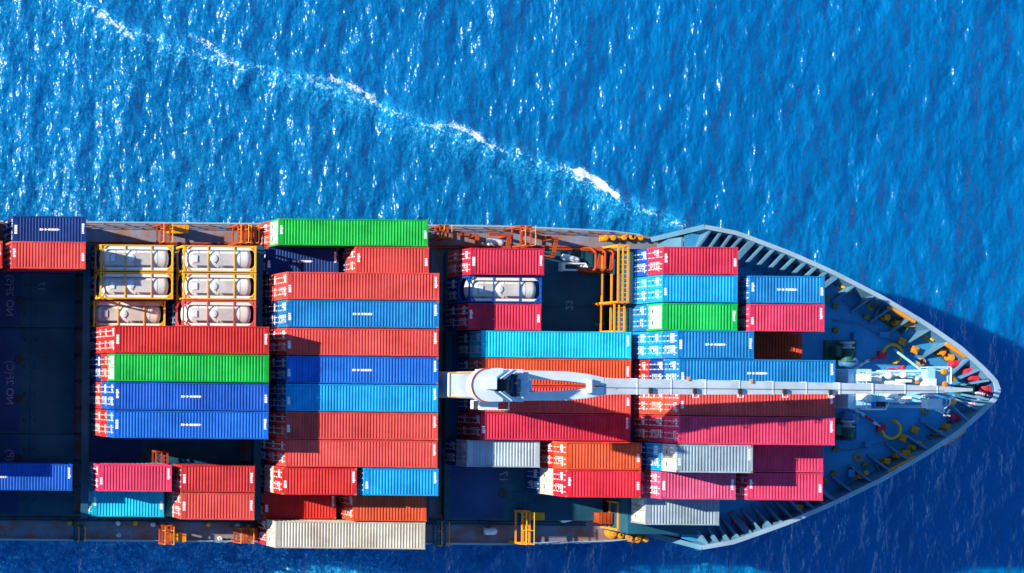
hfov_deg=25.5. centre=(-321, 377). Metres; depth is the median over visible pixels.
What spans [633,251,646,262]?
door
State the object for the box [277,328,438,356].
long container
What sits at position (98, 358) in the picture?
door
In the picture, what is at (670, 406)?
door
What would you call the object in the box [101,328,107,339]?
door
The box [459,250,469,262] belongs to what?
door
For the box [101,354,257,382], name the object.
long container
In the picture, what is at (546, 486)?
door
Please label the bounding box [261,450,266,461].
door
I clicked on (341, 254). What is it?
door
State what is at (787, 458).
short container
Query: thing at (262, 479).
door
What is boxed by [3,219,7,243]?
short container
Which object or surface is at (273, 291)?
door
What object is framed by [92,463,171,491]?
short container
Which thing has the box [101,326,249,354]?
long container
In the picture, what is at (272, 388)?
door
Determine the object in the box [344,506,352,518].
door
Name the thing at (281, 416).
door
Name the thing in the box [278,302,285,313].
door
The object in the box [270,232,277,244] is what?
door
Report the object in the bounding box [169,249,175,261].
door
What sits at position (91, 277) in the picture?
door
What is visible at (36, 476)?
long container
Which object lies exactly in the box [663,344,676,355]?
door
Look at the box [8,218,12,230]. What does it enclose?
door
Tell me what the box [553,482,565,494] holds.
door
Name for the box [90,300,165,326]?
tank container
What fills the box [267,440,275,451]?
door
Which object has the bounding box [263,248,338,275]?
short container
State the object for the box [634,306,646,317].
door
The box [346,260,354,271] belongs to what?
door
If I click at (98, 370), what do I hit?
door
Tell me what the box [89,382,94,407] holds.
long container
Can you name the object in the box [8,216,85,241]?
short container
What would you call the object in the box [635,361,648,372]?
door
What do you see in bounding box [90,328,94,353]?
long container
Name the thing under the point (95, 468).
door
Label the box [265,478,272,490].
door
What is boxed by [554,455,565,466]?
door
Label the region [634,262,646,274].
door
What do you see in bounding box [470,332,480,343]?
door
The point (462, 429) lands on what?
door
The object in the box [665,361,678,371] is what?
door
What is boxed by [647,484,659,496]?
door
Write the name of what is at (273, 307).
door
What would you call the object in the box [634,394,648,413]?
long container
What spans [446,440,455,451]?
door
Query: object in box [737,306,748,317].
door
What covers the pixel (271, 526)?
door
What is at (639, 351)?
door
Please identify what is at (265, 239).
door
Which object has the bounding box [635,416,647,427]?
door
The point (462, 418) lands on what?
door
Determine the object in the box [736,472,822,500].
short container
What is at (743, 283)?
door
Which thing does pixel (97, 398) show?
door
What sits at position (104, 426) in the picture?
door
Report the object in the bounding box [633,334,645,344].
door
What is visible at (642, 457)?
door
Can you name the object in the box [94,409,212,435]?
long container
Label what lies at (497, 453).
short container
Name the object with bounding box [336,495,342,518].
short container
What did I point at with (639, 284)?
door
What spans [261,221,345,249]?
long container
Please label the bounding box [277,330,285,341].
door
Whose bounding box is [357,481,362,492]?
door
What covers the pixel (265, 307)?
door
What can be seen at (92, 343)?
door
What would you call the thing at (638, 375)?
door
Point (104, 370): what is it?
door
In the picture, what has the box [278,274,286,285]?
door
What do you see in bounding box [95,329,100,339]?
door
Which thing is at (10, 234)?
door
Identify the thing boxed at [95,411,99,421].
door
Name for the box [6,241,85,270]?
short container
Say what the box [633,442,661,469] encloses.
short container
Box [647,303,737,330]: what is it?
short container
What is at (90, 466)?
door
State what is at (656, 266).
door
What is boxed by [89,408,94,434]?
long container
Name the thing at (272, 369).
long container
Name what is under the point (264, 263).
door
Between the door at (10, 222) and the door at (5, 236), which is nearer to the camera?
the door at (10, 222)
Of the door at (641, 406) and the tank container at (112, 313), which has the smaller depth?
the door at (641, 406)
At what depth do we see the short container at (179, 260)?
179.39 m
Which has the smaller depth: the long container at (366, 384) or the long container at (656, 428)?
the long container at (656, 428)
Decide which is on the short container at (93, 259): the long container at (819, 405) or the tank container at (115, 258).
the tank container at (115, 258)
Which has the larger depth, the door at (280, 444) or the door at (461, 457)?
the door at (461, 457)
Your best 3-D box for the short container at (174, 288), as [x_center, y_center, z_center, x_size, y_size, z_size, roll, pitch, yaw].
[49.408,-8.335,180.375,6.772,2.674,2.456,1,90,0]
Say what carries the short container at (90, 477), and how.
on the container ship
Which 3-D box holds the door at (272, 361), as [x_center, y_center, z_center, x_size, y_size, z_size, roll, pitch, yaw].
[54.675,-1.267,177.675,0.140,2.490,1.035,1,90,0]
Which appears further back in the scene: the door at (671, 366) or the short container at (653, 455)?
the short container at (653, 455)
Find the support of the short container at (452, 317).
on the container ship
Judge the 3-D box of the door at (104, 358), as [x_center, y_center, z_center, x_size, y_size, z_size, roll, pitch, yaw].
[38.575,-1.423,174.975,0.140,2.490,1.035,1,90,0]
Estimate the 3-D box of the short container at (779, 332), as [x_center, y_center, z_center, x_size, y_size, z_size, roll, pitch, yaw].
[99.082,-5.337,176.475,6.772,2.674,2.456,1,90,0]
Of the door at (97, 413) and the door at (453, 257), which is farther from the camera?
the door at (453, 257)
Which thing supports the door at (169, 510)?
in the short container at (170, 505)
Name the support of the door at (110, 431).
in the long container at (187, 424)
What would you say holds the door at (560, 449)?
in the short container at (597, 455)
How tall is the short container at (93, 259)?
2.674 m
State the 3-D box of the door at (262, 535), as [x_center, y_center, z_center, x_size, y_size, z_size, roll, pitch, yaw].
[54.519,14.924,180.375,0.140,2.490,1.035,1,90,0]
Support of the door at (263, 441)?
in the long container at (264, 444)
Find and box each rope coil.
[852,452,861,461]
[866,302,875,310]
[916,357,925,366]
[920,408,929,413]
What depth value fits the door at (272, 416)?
177.62 m
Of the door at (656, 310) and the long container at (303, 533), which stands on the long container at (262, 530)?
the long container at (303, 533)
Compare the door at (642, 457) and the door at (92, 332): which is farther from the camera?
the door at (92, 332)
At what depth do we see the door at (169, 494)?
180.35 m
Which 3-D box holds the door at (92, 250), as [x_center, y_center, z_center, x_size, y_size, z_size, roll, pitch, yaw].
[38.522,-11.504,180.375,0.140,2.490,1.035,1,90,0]
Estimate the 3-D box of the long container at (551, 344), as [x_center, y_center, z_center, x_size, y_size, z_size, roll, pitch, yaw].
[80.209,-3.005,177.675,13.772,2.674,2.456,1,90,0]
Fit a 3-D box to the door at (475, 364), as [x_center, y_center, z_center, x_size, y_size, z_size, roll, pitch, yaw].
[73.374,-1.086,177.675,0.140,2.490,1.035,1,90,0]
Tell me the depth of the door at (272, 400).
177.66 m
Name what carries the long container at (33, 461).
on the container ship
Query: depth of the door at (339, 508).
180.07 m
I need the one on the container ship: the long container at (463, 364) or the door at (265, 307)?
the long container at (463, 364)
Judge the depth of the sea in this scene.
188.31 m
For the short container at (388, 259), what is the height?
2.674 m
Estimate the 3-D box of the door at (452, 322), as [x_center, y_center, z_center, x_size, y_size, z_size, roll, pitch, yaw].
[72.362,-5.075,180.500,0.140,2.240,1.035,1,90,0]
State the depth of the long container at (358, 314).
173.69 m
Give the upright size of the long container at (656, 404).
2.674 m
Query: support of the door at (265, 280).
in the long container at (266, 288)
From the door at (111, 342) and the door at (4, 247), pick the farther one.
the door at (4, 247)
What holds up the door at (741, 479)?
in the short container at (780, 486)
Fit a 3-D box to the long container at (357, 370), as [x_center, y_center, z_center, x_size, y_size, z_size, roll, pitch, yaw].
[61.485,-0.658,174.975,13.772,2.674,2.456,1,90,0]
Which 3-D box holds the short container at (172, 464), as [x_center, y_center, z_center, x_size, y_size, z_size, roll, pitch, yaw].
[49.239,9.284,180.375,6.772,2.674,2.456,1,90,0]
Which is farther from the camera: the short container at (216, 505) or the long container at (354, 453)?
the short container at (216, 505)
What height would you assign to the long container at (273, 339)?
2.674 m
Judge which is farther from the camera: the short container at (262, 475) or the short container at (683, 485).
the short container at (262, 475)
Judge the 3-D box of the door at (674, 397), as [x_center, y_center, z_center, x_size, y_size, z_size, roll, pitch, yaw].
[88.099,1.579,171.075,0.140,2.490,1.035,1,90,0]
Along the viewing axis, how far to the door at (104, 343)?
175.12 m
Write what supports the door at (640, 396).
in the long container at (641, 403)
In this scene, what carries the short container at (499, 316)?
on the short container at (452, 317)
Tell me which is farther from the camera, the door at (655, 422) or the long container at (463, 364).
the long container at (463, 364)
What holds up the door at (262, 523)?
in the long container at (262, 530)
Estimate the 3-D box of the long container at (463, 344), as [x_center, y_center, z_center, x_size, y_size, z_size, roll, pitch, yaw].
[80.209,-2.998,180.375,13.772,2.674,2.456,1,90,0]
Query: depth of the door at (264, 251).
179.67 m
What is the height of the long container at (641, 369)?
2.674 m
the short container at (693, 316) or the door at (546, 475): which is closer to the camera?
the short container at (693, 316)
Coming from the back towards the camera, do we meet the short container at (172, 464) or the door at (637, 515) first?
the short container at (172, 464)
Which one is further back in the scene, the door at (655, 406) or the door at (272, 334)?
the door at (272, 334)
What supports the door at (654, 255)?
in the short container at (663, 260)
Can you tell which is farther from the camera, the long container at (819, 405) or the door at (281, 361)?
the door at (281, 361)
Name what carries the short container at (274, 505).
on the container ship
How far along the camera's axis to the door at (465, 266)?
177.71 m
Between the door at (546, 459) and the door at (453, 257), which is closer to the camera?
the door at (546, 459)
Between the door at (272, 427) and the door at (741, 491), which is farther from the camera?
the door at (272, 427)
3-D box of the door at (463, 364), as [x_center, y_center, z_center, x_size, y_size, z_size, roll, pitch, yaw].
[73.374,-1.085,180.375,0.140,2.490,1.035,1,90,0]
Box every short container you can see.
[0,241,2,268]
[1,244,75,271]
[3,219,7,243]
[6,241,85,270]
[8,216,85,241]
[88,462,162,488]
[88,489,163,516]
[90,246,161,273]
[90,273,163,300]
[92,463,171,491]
[166,490,174,516]
[168,274,214,301]
[168,301,204,325]
[168,462,243,489]
[169,247,245,274]
[174,464,254,492]
[174,491,254,519]
[261,463,269,490]
[261,490,335,518]
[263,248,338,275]
[264,465,278,492]
[273,466,356,494]
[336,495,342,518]
[338,249,345,271]
[343,494,426,521]
[346,246,428,272]
[354,467,438,495]
[446,438,478,465]
[447,250,523,277]
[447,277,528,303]
[447,304,480,330]
[456,439,539,467]
[457,303,540,330]
[459,248,543,275]
[527,467,539,493]
[540,440,620,467]
[540,467,557,494]
[553,441,640,469]
[553,469,640,497]
[631,496,718,524]
[632,332,647,358]
[633,249,654,276]
[633,276,654,303]
[633,304,652,331]
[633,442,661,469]
[638,469,645,496]
[646,442,673,470]
[646,470,735,499]
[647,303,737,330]
[647,331,682,358]
[648,246,737,274]
[648,275,737,303]
[661,443,752,472]
[662,330,753,358]
[733,275,824,303]
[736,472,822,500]
[737,304,824,332]
[740,444,822,472]
[754,332,804,332]
[754,333,801,359]
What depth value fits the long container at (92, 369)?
180.14 m
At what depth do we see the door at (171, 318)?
180.55 m
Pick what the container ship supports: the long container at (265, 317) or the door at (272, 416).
the long container at (265, 317)
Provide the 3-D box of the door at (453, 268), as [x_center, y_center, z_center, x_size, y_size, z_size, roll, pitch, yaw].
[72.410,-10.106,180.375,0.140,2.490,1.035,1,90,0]
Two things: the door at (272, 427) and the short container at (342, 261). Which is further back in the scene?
the short container at (342, 261)
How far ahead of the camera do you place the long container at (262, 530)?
180.32 m
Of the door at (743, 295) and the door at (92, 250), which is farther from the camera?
the door at (92, 250)
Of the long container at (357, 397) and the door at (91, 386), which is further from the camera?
the door at (91, 386)
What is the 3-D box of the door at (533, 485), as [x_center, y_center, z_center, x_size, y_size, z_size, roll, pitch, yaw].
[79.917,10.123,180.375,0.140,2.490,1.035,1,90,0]
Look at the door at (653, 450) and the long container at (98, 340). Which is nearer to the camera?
the door at (653, 450)
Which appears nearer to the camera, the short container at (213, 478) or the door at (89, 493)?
the short container at (213, 478)
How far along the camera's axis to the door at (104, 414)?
174.91 m
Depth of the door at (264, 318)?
180.11 m
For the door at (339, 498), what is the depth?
180.07 m
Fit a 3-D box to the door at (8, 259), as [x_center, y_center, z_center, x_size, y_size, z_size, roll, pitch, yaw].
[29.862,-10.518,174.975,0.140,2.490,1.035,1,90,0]
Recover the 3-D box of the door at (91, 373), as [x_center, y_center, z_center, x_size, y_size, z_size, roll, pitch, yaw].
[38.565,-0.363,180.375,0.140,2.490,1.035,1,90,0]
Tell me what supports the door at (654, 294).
in the short container at (723, 289)
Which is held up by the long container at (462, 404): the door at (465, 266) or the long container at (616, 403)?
the long container at (616, 403)
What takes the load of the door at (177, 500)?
in the short container at (216, 505)
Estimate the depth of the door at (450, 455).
180.53 m
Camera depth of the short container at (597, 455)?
173.70 m
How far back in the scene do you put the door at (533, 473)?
180.42 m
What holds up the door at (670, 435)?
in the long container at (757, 430)
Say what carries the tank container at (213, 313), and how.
on the short container at (172, 313)
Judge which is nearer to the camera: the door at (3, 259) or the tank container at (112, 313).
the door at (3, 259)
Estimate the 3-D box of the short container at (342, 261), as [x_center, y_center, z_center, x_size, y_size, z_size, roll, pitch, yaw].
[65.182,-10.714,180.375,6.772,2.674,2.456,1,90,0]
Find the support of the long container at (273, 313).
on the long container at (265, 317)
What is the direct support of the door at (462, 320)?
in the short container at (499, 316)
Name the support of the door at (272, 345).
in the long container at (273, 339)
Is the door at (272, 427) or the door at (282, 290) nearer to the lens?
the door at (282, 290)
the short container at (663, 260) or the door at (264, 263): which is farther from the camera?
the door at (264, 263)
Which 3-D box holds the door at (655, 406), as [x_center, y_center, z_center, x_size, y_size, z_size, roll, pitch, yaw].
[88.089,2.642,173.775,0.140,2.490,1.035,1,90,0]
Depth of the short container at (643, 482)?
175.59 m
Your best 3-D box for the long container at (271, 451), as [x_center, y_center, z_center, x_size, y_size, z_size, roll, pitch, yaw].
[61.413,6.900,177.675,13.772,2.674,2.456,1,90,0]
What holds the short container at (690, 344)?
on the short container at (654, 344)
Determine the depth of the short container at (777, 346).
175.88 m
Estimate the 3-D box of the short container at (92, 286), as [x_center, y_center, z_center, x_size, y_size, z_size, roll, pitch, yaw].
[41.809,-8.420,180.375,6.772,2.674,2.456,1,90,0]
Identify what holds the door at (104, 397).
in the long container at (104, 395)
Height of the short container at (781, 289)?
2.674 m
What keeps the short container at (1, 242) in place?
on the short container
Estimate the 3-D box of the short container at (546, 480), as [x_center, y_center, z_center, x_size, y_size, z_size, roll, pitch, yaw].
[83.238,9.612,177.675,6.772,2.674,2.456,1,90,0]
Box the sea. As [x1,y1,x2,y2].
[0,0,1023,572]
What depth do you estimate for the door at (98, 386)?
177.56 m
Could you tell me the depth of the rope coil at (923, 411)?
178.32 m
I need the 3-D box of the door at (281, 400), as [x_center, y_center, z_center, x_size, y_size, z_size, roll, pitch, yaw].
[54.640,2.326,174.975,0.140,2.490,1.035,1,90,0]
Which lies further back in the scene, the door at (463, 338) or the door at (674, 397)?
the door at (463, 338)
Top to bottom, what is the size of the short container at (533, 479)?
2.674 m
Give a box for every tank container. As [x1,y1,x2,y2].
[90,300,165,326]
[94,244,173,272]
[94,272,172,299]
[176,245,256,272]
[176,273,255,300]
[176,300,255,326]
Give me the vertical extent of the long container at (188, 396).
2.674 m
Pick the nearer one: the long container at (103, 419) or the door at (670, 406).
the door at (670, 406)
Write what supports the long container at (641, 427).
on the container ship
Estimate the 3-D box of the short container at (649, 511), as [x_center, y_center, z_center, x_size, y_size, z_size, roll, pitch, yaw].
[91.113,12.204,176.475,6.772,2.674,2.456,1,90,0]
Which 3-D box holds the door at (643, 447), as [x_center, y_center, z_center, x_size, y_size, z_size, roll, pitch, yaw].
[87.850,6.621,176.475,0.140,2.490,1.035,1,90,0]
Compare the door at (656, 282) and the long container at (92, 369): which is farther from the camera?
the long container at (92, 369)
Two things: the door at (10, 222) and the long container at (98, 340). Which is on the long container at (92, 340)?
the long container at (98, 340)
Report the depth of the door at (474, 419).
177.79 m
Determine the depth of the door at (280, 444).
175.17 m
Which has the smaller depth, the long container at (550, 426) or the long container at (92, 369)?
the long container at (550, 426)
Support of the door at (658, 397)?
in the long container at (656, 404)
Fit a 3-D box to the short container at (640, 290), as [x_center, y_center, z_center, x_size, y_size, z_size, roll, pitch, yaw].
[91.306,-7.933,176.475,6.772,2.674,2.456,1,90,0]
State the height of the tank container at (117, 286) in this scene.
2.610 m
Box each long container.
[0,461,64,462]
[0,462,72,490]
[89,355,94,380]
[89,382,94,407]
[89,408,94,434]
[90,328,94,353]
[94,382,100,408]
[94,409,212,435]
[95,327,218,354]
[95,354,100,380]
[100,409,206,436]
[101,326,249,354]
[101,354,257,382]
[101,382,180,408]
[107,382,268,410]
[107,410,268,438]
[108,325,268,354]
[108,353,268,382]
[258,518,345,544]
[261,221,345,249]
[261,437,273,463]
[262,302,276,328]
[263,275,272,301]
[265,383,384,384]
[266,519,424,548]
[267,438,282,464]
[268,301,374,328]
[268,329,412,356]
[268,383,276,409]
[268,411,426,437]
[269,218,427,247]
[269,274,280,300]
[269,356,276,382]
[276,411,437,439]
[276,438,437,467]
[277,300,438,328]
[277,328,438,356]
[277,356,438,383]
[277,384,437,411]
[278,272,438,300]
[457,386,596,411]
[457,412,605,438]
[458,331,576,358]
[458,358,567,385]
[469,330,631,358]
[469,358,630,385]
[469,386,630,413]
[469,412,630,440]
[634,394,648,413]
[634,414,661,440]
[635,359,648,378]
[648,415,807,442]
[649,359,664,378]
[649,394,663,414]
[664,359,835,382]
[664,394,834,416]
[664,415,834,444]
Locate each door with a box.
[2,246,5,257]
[2,257,5,268]
[3,220,7,232]
[3,232,7,243]
[6,244,10,255]
[6,255,10,267]
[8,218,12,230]
[8,230,12,241]
[88,475,91,486]
[88,491,91,502]
[88,502,91,513]
[89,368,94,378]
[89,384,93,394]
[89,395,93,405]
[89,410,93,421]
[89,422,93,432]
[89,464,91,475]
[90,260,93,271]
[90,275,93,286]
[90,287,93,298]
[90,330,94,340]
[90,341,94,351]
[90,356,94,367]
[91,248,93,259]
[92,465,97,476]
[92,476,97,488]
[94,395,100,406]
[94,422,99,433]
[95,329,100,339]
[95,340,100,351]
[95,356,100,367]
[95,368,100,378]
[95,384,100,394]
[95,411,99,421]
[100,411,106,422]
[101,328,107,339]
[101,340,107,351]
[101,356,107,366]
[101,368,106,378]
[101,384,106,394]
[101,395,106,406]
[101,423,106,434]
[107,424,113,435]
[108,327,114,338]
[108,339,113,350]
[108,356,113,366]
[108,368,113,378]
[108,384,113,395]
[108,396,113,407]
[108,412,113,423]
[166,503,172,514]
[167,492,172,503]
[168,276,174,287]
[168,315,174,325]
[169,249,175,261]
[169,261,175,272]
[169,288,174,298]
[169,303,174,314]
[174,466,180,477]
[174,477,180,489]
[174,493,180,505]
[174,504,180,516]
[258,520,265,531]
[258,530,265,542]
[261,223,268,235]
[261,234,268,246]
[261,439,266,450]
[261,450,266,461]
[261,466,263,476]
[261,477,263,488]
[261,493,263,504]
[261,504,263,515]
[262,304,267,315]
[262,315,267,326]
[263,250,265,261]
[263,261,265,272]
[263,277,267,288]
[263,289,267,299]
[264,467,272,478]
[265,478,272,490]
[266,533,274,545]
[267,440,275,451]
[267,521,274,533]
[268,413,275,423]
[268,424,275,435]
[268,451,275,462]
[269,221,277,233]
[269,276,277,287]
[269,287,276,298]
[269,303,276,314]
[269,314,276,325]
[269,330,276,341]
[269,342,276,353]
[269,358,276,368]
[269,370,276,380]
[269,385,275,396]
[269,397,275,407]
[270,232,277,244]
[274,468,281,480]
[274,480,281,491]
[276,440,284,452]
[277,314,285,325]
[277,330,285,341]
[277,386,285,396]
[277,397,285,408]
[277,413,284,424]
[277,425,284,436]
[277,452,284,463]
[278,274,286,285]
[278,286,286,297]
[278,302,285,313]
[278,342,285,352]
[278,358,285,368]
[278,370,285,380]
[336,495,342,504]
[336,504,342,516]
[338,251,344,262]
[338,262,344,271]
[343,495,352,506]
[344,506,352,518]
[346,249,354,260]
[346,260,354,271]
[357,469,363,480]
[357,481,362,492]
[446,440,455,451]
[446,452,455,463]
[447,263,457,275]
[447,290,456,301]
[447,306,456,317]
[448,252,457,263]
[448,279,456,290]
[448,317,456,328]
[456,441,465,452]
[457,317,467,327]
[457,398,467,409]
[457,414,467,424]
[457,453,465,464]
[458,305,467,316]
[458,333,468,344]
[458,360,468,370]
[458,425,467,436]
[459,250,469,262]
[459,345,468,355]
[460,262,469,273]
[469,344,480,355]
[469,414,479,425]
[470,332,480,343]
[470,360,480,370]
[470,426,479,437]
[527,479,538,491]
[528,468,538,479]
[540,454,551,465]
[540,469,551,481]
[541,442,552,453]
[541,481,551,492]
[553,443,565,455]
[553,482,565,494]
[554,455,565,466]
[554,471,565,482]
[631,510,644,522]
[632,498,644,510]
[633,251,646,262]
[633,278,646,290]
[633,290,646,301]
[633,318,646,329]
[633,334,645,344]
[633,345,646,356]
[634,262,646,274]
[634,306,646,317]
[634,400,647,411]
[634,428,647,439]
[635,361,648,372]
[635,373,647,378]
[635,394,647,399]
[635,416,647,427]
[641,444,645,455]
[641,456,644,466]
[641,472,644,482]
[641,483,644,494]
[646,445,660,456]
[646,456,660,468]
[646,472,659,484]
[647,345,660,356]
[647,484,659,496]
[648,249,661,261]
[648,317,661,328]
[648,333,661,344]
[649,261,661,272]
[649,277,661,288]
[649,289,661,300]
[649,305,661,316]
[649,361,663,372]
[649,428,662,440]
[650,373,662,378]
[650,394,662,400]
[650,401,662,412]
[650,417,662,428]
[661,457,675,469]
[662,446,675,457]
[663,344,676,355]
[664,332,676,343]
[664,394,678,400]
[664,401,678,412]
[664,417,678,429]
[664,429,678,441]
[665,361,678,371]
[665,373,678,379]
[736,473,746,485]
[736,485,746,497]
[737,290,748,301]
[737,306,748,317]
[737,318,748,329]
[738,278,748,289]
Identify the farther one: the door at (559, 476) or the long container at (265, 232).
the long container at (265, 232)
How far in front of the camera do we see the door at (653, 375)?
173.80 m
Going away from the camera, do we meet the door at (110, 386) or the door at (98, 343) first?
the door at (110, 386)
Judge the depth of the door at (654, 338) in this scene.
173.72 m
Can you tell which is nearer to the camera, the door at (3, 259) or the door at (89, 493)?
the door at (3, 259)
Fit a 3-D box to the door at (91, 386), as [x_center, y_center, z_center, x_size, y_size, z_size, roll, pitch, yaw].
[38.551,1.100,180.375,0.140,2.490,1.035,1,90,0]
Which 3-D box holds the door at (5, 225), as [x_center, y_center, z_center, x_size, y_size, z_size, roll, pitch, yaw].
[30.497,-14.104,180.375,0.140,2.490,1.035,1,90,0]
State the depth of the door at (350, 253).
177.58 m
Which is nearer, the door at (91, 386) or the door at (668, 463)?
the door at (668, 463)
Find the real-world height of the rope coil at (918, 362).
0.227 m
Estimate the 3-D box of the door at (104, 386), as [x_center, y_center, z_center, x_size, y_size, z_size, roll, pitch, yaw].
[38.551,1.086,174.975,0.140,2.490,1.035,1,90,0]
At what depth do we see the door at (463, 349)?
180.35 m
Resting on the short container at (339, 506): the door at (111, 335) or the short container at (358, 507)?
the short container at (358, 507)
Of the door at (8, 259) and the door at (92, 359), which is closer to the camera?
the door at (8, 259)
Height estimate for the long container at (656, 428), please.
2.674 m
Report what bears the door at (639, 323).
in the short container at (640, 318)
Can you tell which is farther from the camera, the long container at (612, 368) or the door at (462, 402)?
the door at (462, 402)
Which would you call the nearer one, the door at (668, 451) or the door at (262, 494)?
the door at (668, 451)
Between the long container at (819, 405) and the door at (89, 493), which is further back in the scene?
the door at (89, 493)
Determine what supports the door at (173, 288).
in the short container at (174, 288)
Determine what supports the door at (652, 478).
in the short container at (683, 485)
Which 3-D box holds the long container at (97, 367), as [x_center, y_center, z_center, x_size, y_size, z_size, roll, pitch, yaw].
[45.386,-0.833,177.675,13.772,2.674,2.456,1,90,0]
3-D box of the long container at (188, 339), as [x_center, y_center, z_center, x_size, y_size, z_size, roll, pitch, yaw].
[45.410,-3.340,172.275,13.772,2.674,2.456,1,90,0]
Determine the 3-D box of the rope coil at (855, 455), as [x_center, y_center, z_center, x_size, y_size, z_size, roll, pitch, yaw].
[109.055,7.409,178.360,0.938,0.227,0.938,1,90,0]
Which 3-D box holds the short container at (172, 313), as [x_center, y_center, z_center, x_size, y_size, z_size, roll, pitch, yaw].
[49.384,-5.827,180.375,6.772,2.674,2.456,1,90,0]
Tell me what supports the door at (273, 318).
in the long container at (273, 313)
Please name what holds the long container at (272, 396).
on the long container at (366, 384)
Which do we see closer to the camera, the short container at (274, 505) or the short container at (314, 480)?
the short container at (314, 480)
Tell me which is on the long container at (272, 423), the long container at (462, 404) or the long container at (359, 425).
the long container at (359, 425)
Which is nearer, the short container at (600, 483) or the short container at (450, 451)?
the short container at (600, 483)
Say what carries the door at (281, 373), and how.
in the long container at (357, 370)
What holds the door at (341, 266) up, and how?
in the short container at (342, 261)
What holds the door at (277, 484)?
in the short container at (314, 480)
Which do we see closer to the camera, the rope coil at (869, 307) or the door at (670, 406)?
the door at (670, 406)
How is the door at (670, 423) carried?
in the long container at (757, 430)
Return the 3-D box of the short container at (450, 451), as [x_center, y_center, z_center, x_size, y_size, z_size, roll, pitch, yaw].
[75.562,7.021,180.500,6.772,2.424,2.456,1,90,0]
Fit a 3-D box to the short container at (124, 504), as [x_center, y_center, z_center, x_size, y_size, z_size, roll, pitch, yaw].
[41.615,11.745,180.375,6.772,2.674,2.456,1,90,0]
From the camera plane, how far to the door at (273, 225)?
177.66 m
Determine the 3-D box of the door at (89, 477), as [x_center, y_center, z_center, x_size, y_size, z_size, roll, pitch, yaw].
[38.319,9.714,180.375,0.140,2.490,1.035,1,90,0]
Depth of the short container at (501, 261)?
176.40 m
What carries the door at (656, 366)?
in the long container at (656, 368)
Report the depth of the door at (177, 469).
177.62 m
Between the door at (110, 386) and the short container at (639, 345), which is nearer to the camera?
the door at (110, 386)
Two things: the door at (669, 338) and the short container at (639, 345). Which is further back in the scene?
the short container at (639, 345)
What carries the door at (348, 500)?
in the short container at (358, 507)
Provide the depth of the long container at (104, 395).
174.88 m
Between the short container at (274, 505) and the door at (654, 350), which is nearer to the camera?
the door at (654, 350)
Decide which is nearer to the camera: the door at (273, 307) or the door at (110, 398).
the door at (110, 398)
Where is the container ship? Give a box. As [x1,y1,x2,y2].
[0,220,1000,549]
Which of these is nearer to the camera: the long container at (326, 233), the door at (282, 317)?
the door at (282, 317)
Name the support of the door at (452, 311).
in the short container at (452, 317)
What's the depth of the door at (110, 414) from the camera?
172.07 m
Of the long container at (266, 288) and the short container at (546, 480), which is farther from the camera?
the long container at (266, 288)
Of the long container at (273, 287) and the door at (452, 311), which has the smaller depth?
the long container at (273, 287)
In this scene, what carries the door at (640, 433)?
in the long container at (641, 427)
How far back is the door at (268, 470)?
177.64 m
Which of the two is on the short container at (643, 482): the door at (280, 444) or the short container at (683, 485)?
the short container at (683, 485)
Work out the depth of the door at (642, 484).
175.64 m
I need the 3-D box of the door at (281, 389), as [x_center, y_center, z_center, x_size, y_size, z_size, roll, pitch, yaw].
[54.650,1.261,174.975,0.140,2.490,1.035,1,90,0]
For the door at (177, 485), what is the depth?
177.79 m
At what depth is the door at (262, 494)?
179.58 m
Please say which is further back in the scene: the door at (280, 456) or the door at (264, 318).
the door at (264, 318)
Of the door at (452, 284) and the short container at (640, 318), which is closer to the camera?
the short container at (640, 318)
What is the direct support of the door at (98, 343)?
in the long container at (98, 340)
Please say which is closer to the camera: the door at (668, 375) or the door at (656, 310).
the door at (668, 375)
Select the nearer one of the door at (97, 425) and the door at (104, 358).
the door at (104, 358)
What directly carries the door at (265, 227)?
in the long container at (265, 232)
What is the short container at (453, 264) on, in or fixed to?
on the container ship
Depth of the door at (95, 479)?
177.66 m
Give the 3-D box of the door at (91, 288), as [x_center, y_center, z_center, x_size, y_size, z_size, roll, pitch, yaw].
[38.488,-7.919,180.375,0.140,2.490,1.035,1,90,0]
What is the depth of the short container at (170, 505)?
180.32 m
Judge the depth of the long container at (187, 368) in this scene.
170.99 m
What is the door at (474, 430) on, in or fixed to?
in the long container at (550, 426)
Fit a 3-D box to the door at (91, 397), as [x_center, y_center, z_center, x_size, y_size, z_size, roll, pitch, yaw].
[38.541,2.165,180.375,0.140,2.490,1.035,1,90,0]
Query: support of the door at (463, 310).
in the short container at (499, 316)
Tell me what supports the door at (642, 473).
in the short container at (643, 482)
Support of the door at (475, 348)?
in the long container at (551, 344)
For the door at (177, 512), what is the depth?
177.49 m
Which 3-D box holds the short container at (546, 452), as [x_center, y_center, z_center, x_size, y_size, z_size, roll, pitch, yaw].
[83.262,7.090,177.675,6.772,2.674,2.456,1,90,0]
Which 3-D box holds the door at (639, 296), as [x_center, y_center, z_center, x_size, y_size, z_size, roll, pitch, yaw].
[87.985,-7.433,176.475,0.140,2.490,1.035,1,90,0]
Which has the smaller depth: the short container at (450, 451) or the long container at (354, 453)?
the long container at (354, 453)
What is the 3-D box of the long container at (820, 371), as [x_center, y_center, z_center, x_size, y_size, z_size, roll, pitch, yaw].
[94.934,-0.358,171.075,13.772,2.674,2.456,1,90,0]
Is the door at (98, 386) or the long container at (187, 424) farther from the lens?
the door at (98, 386)
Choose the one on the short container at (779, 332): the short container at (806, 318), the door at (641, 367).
the short container at (806, 318)
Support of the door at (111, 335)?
in the long container at (188, 339)
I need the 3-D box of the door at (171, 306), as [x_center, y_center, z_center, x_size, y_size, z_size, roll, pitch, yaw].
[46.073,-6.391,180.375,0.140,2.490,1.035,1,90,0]
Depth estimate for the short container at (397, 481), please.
173.69 m
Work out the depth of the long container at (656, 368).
173.82 m

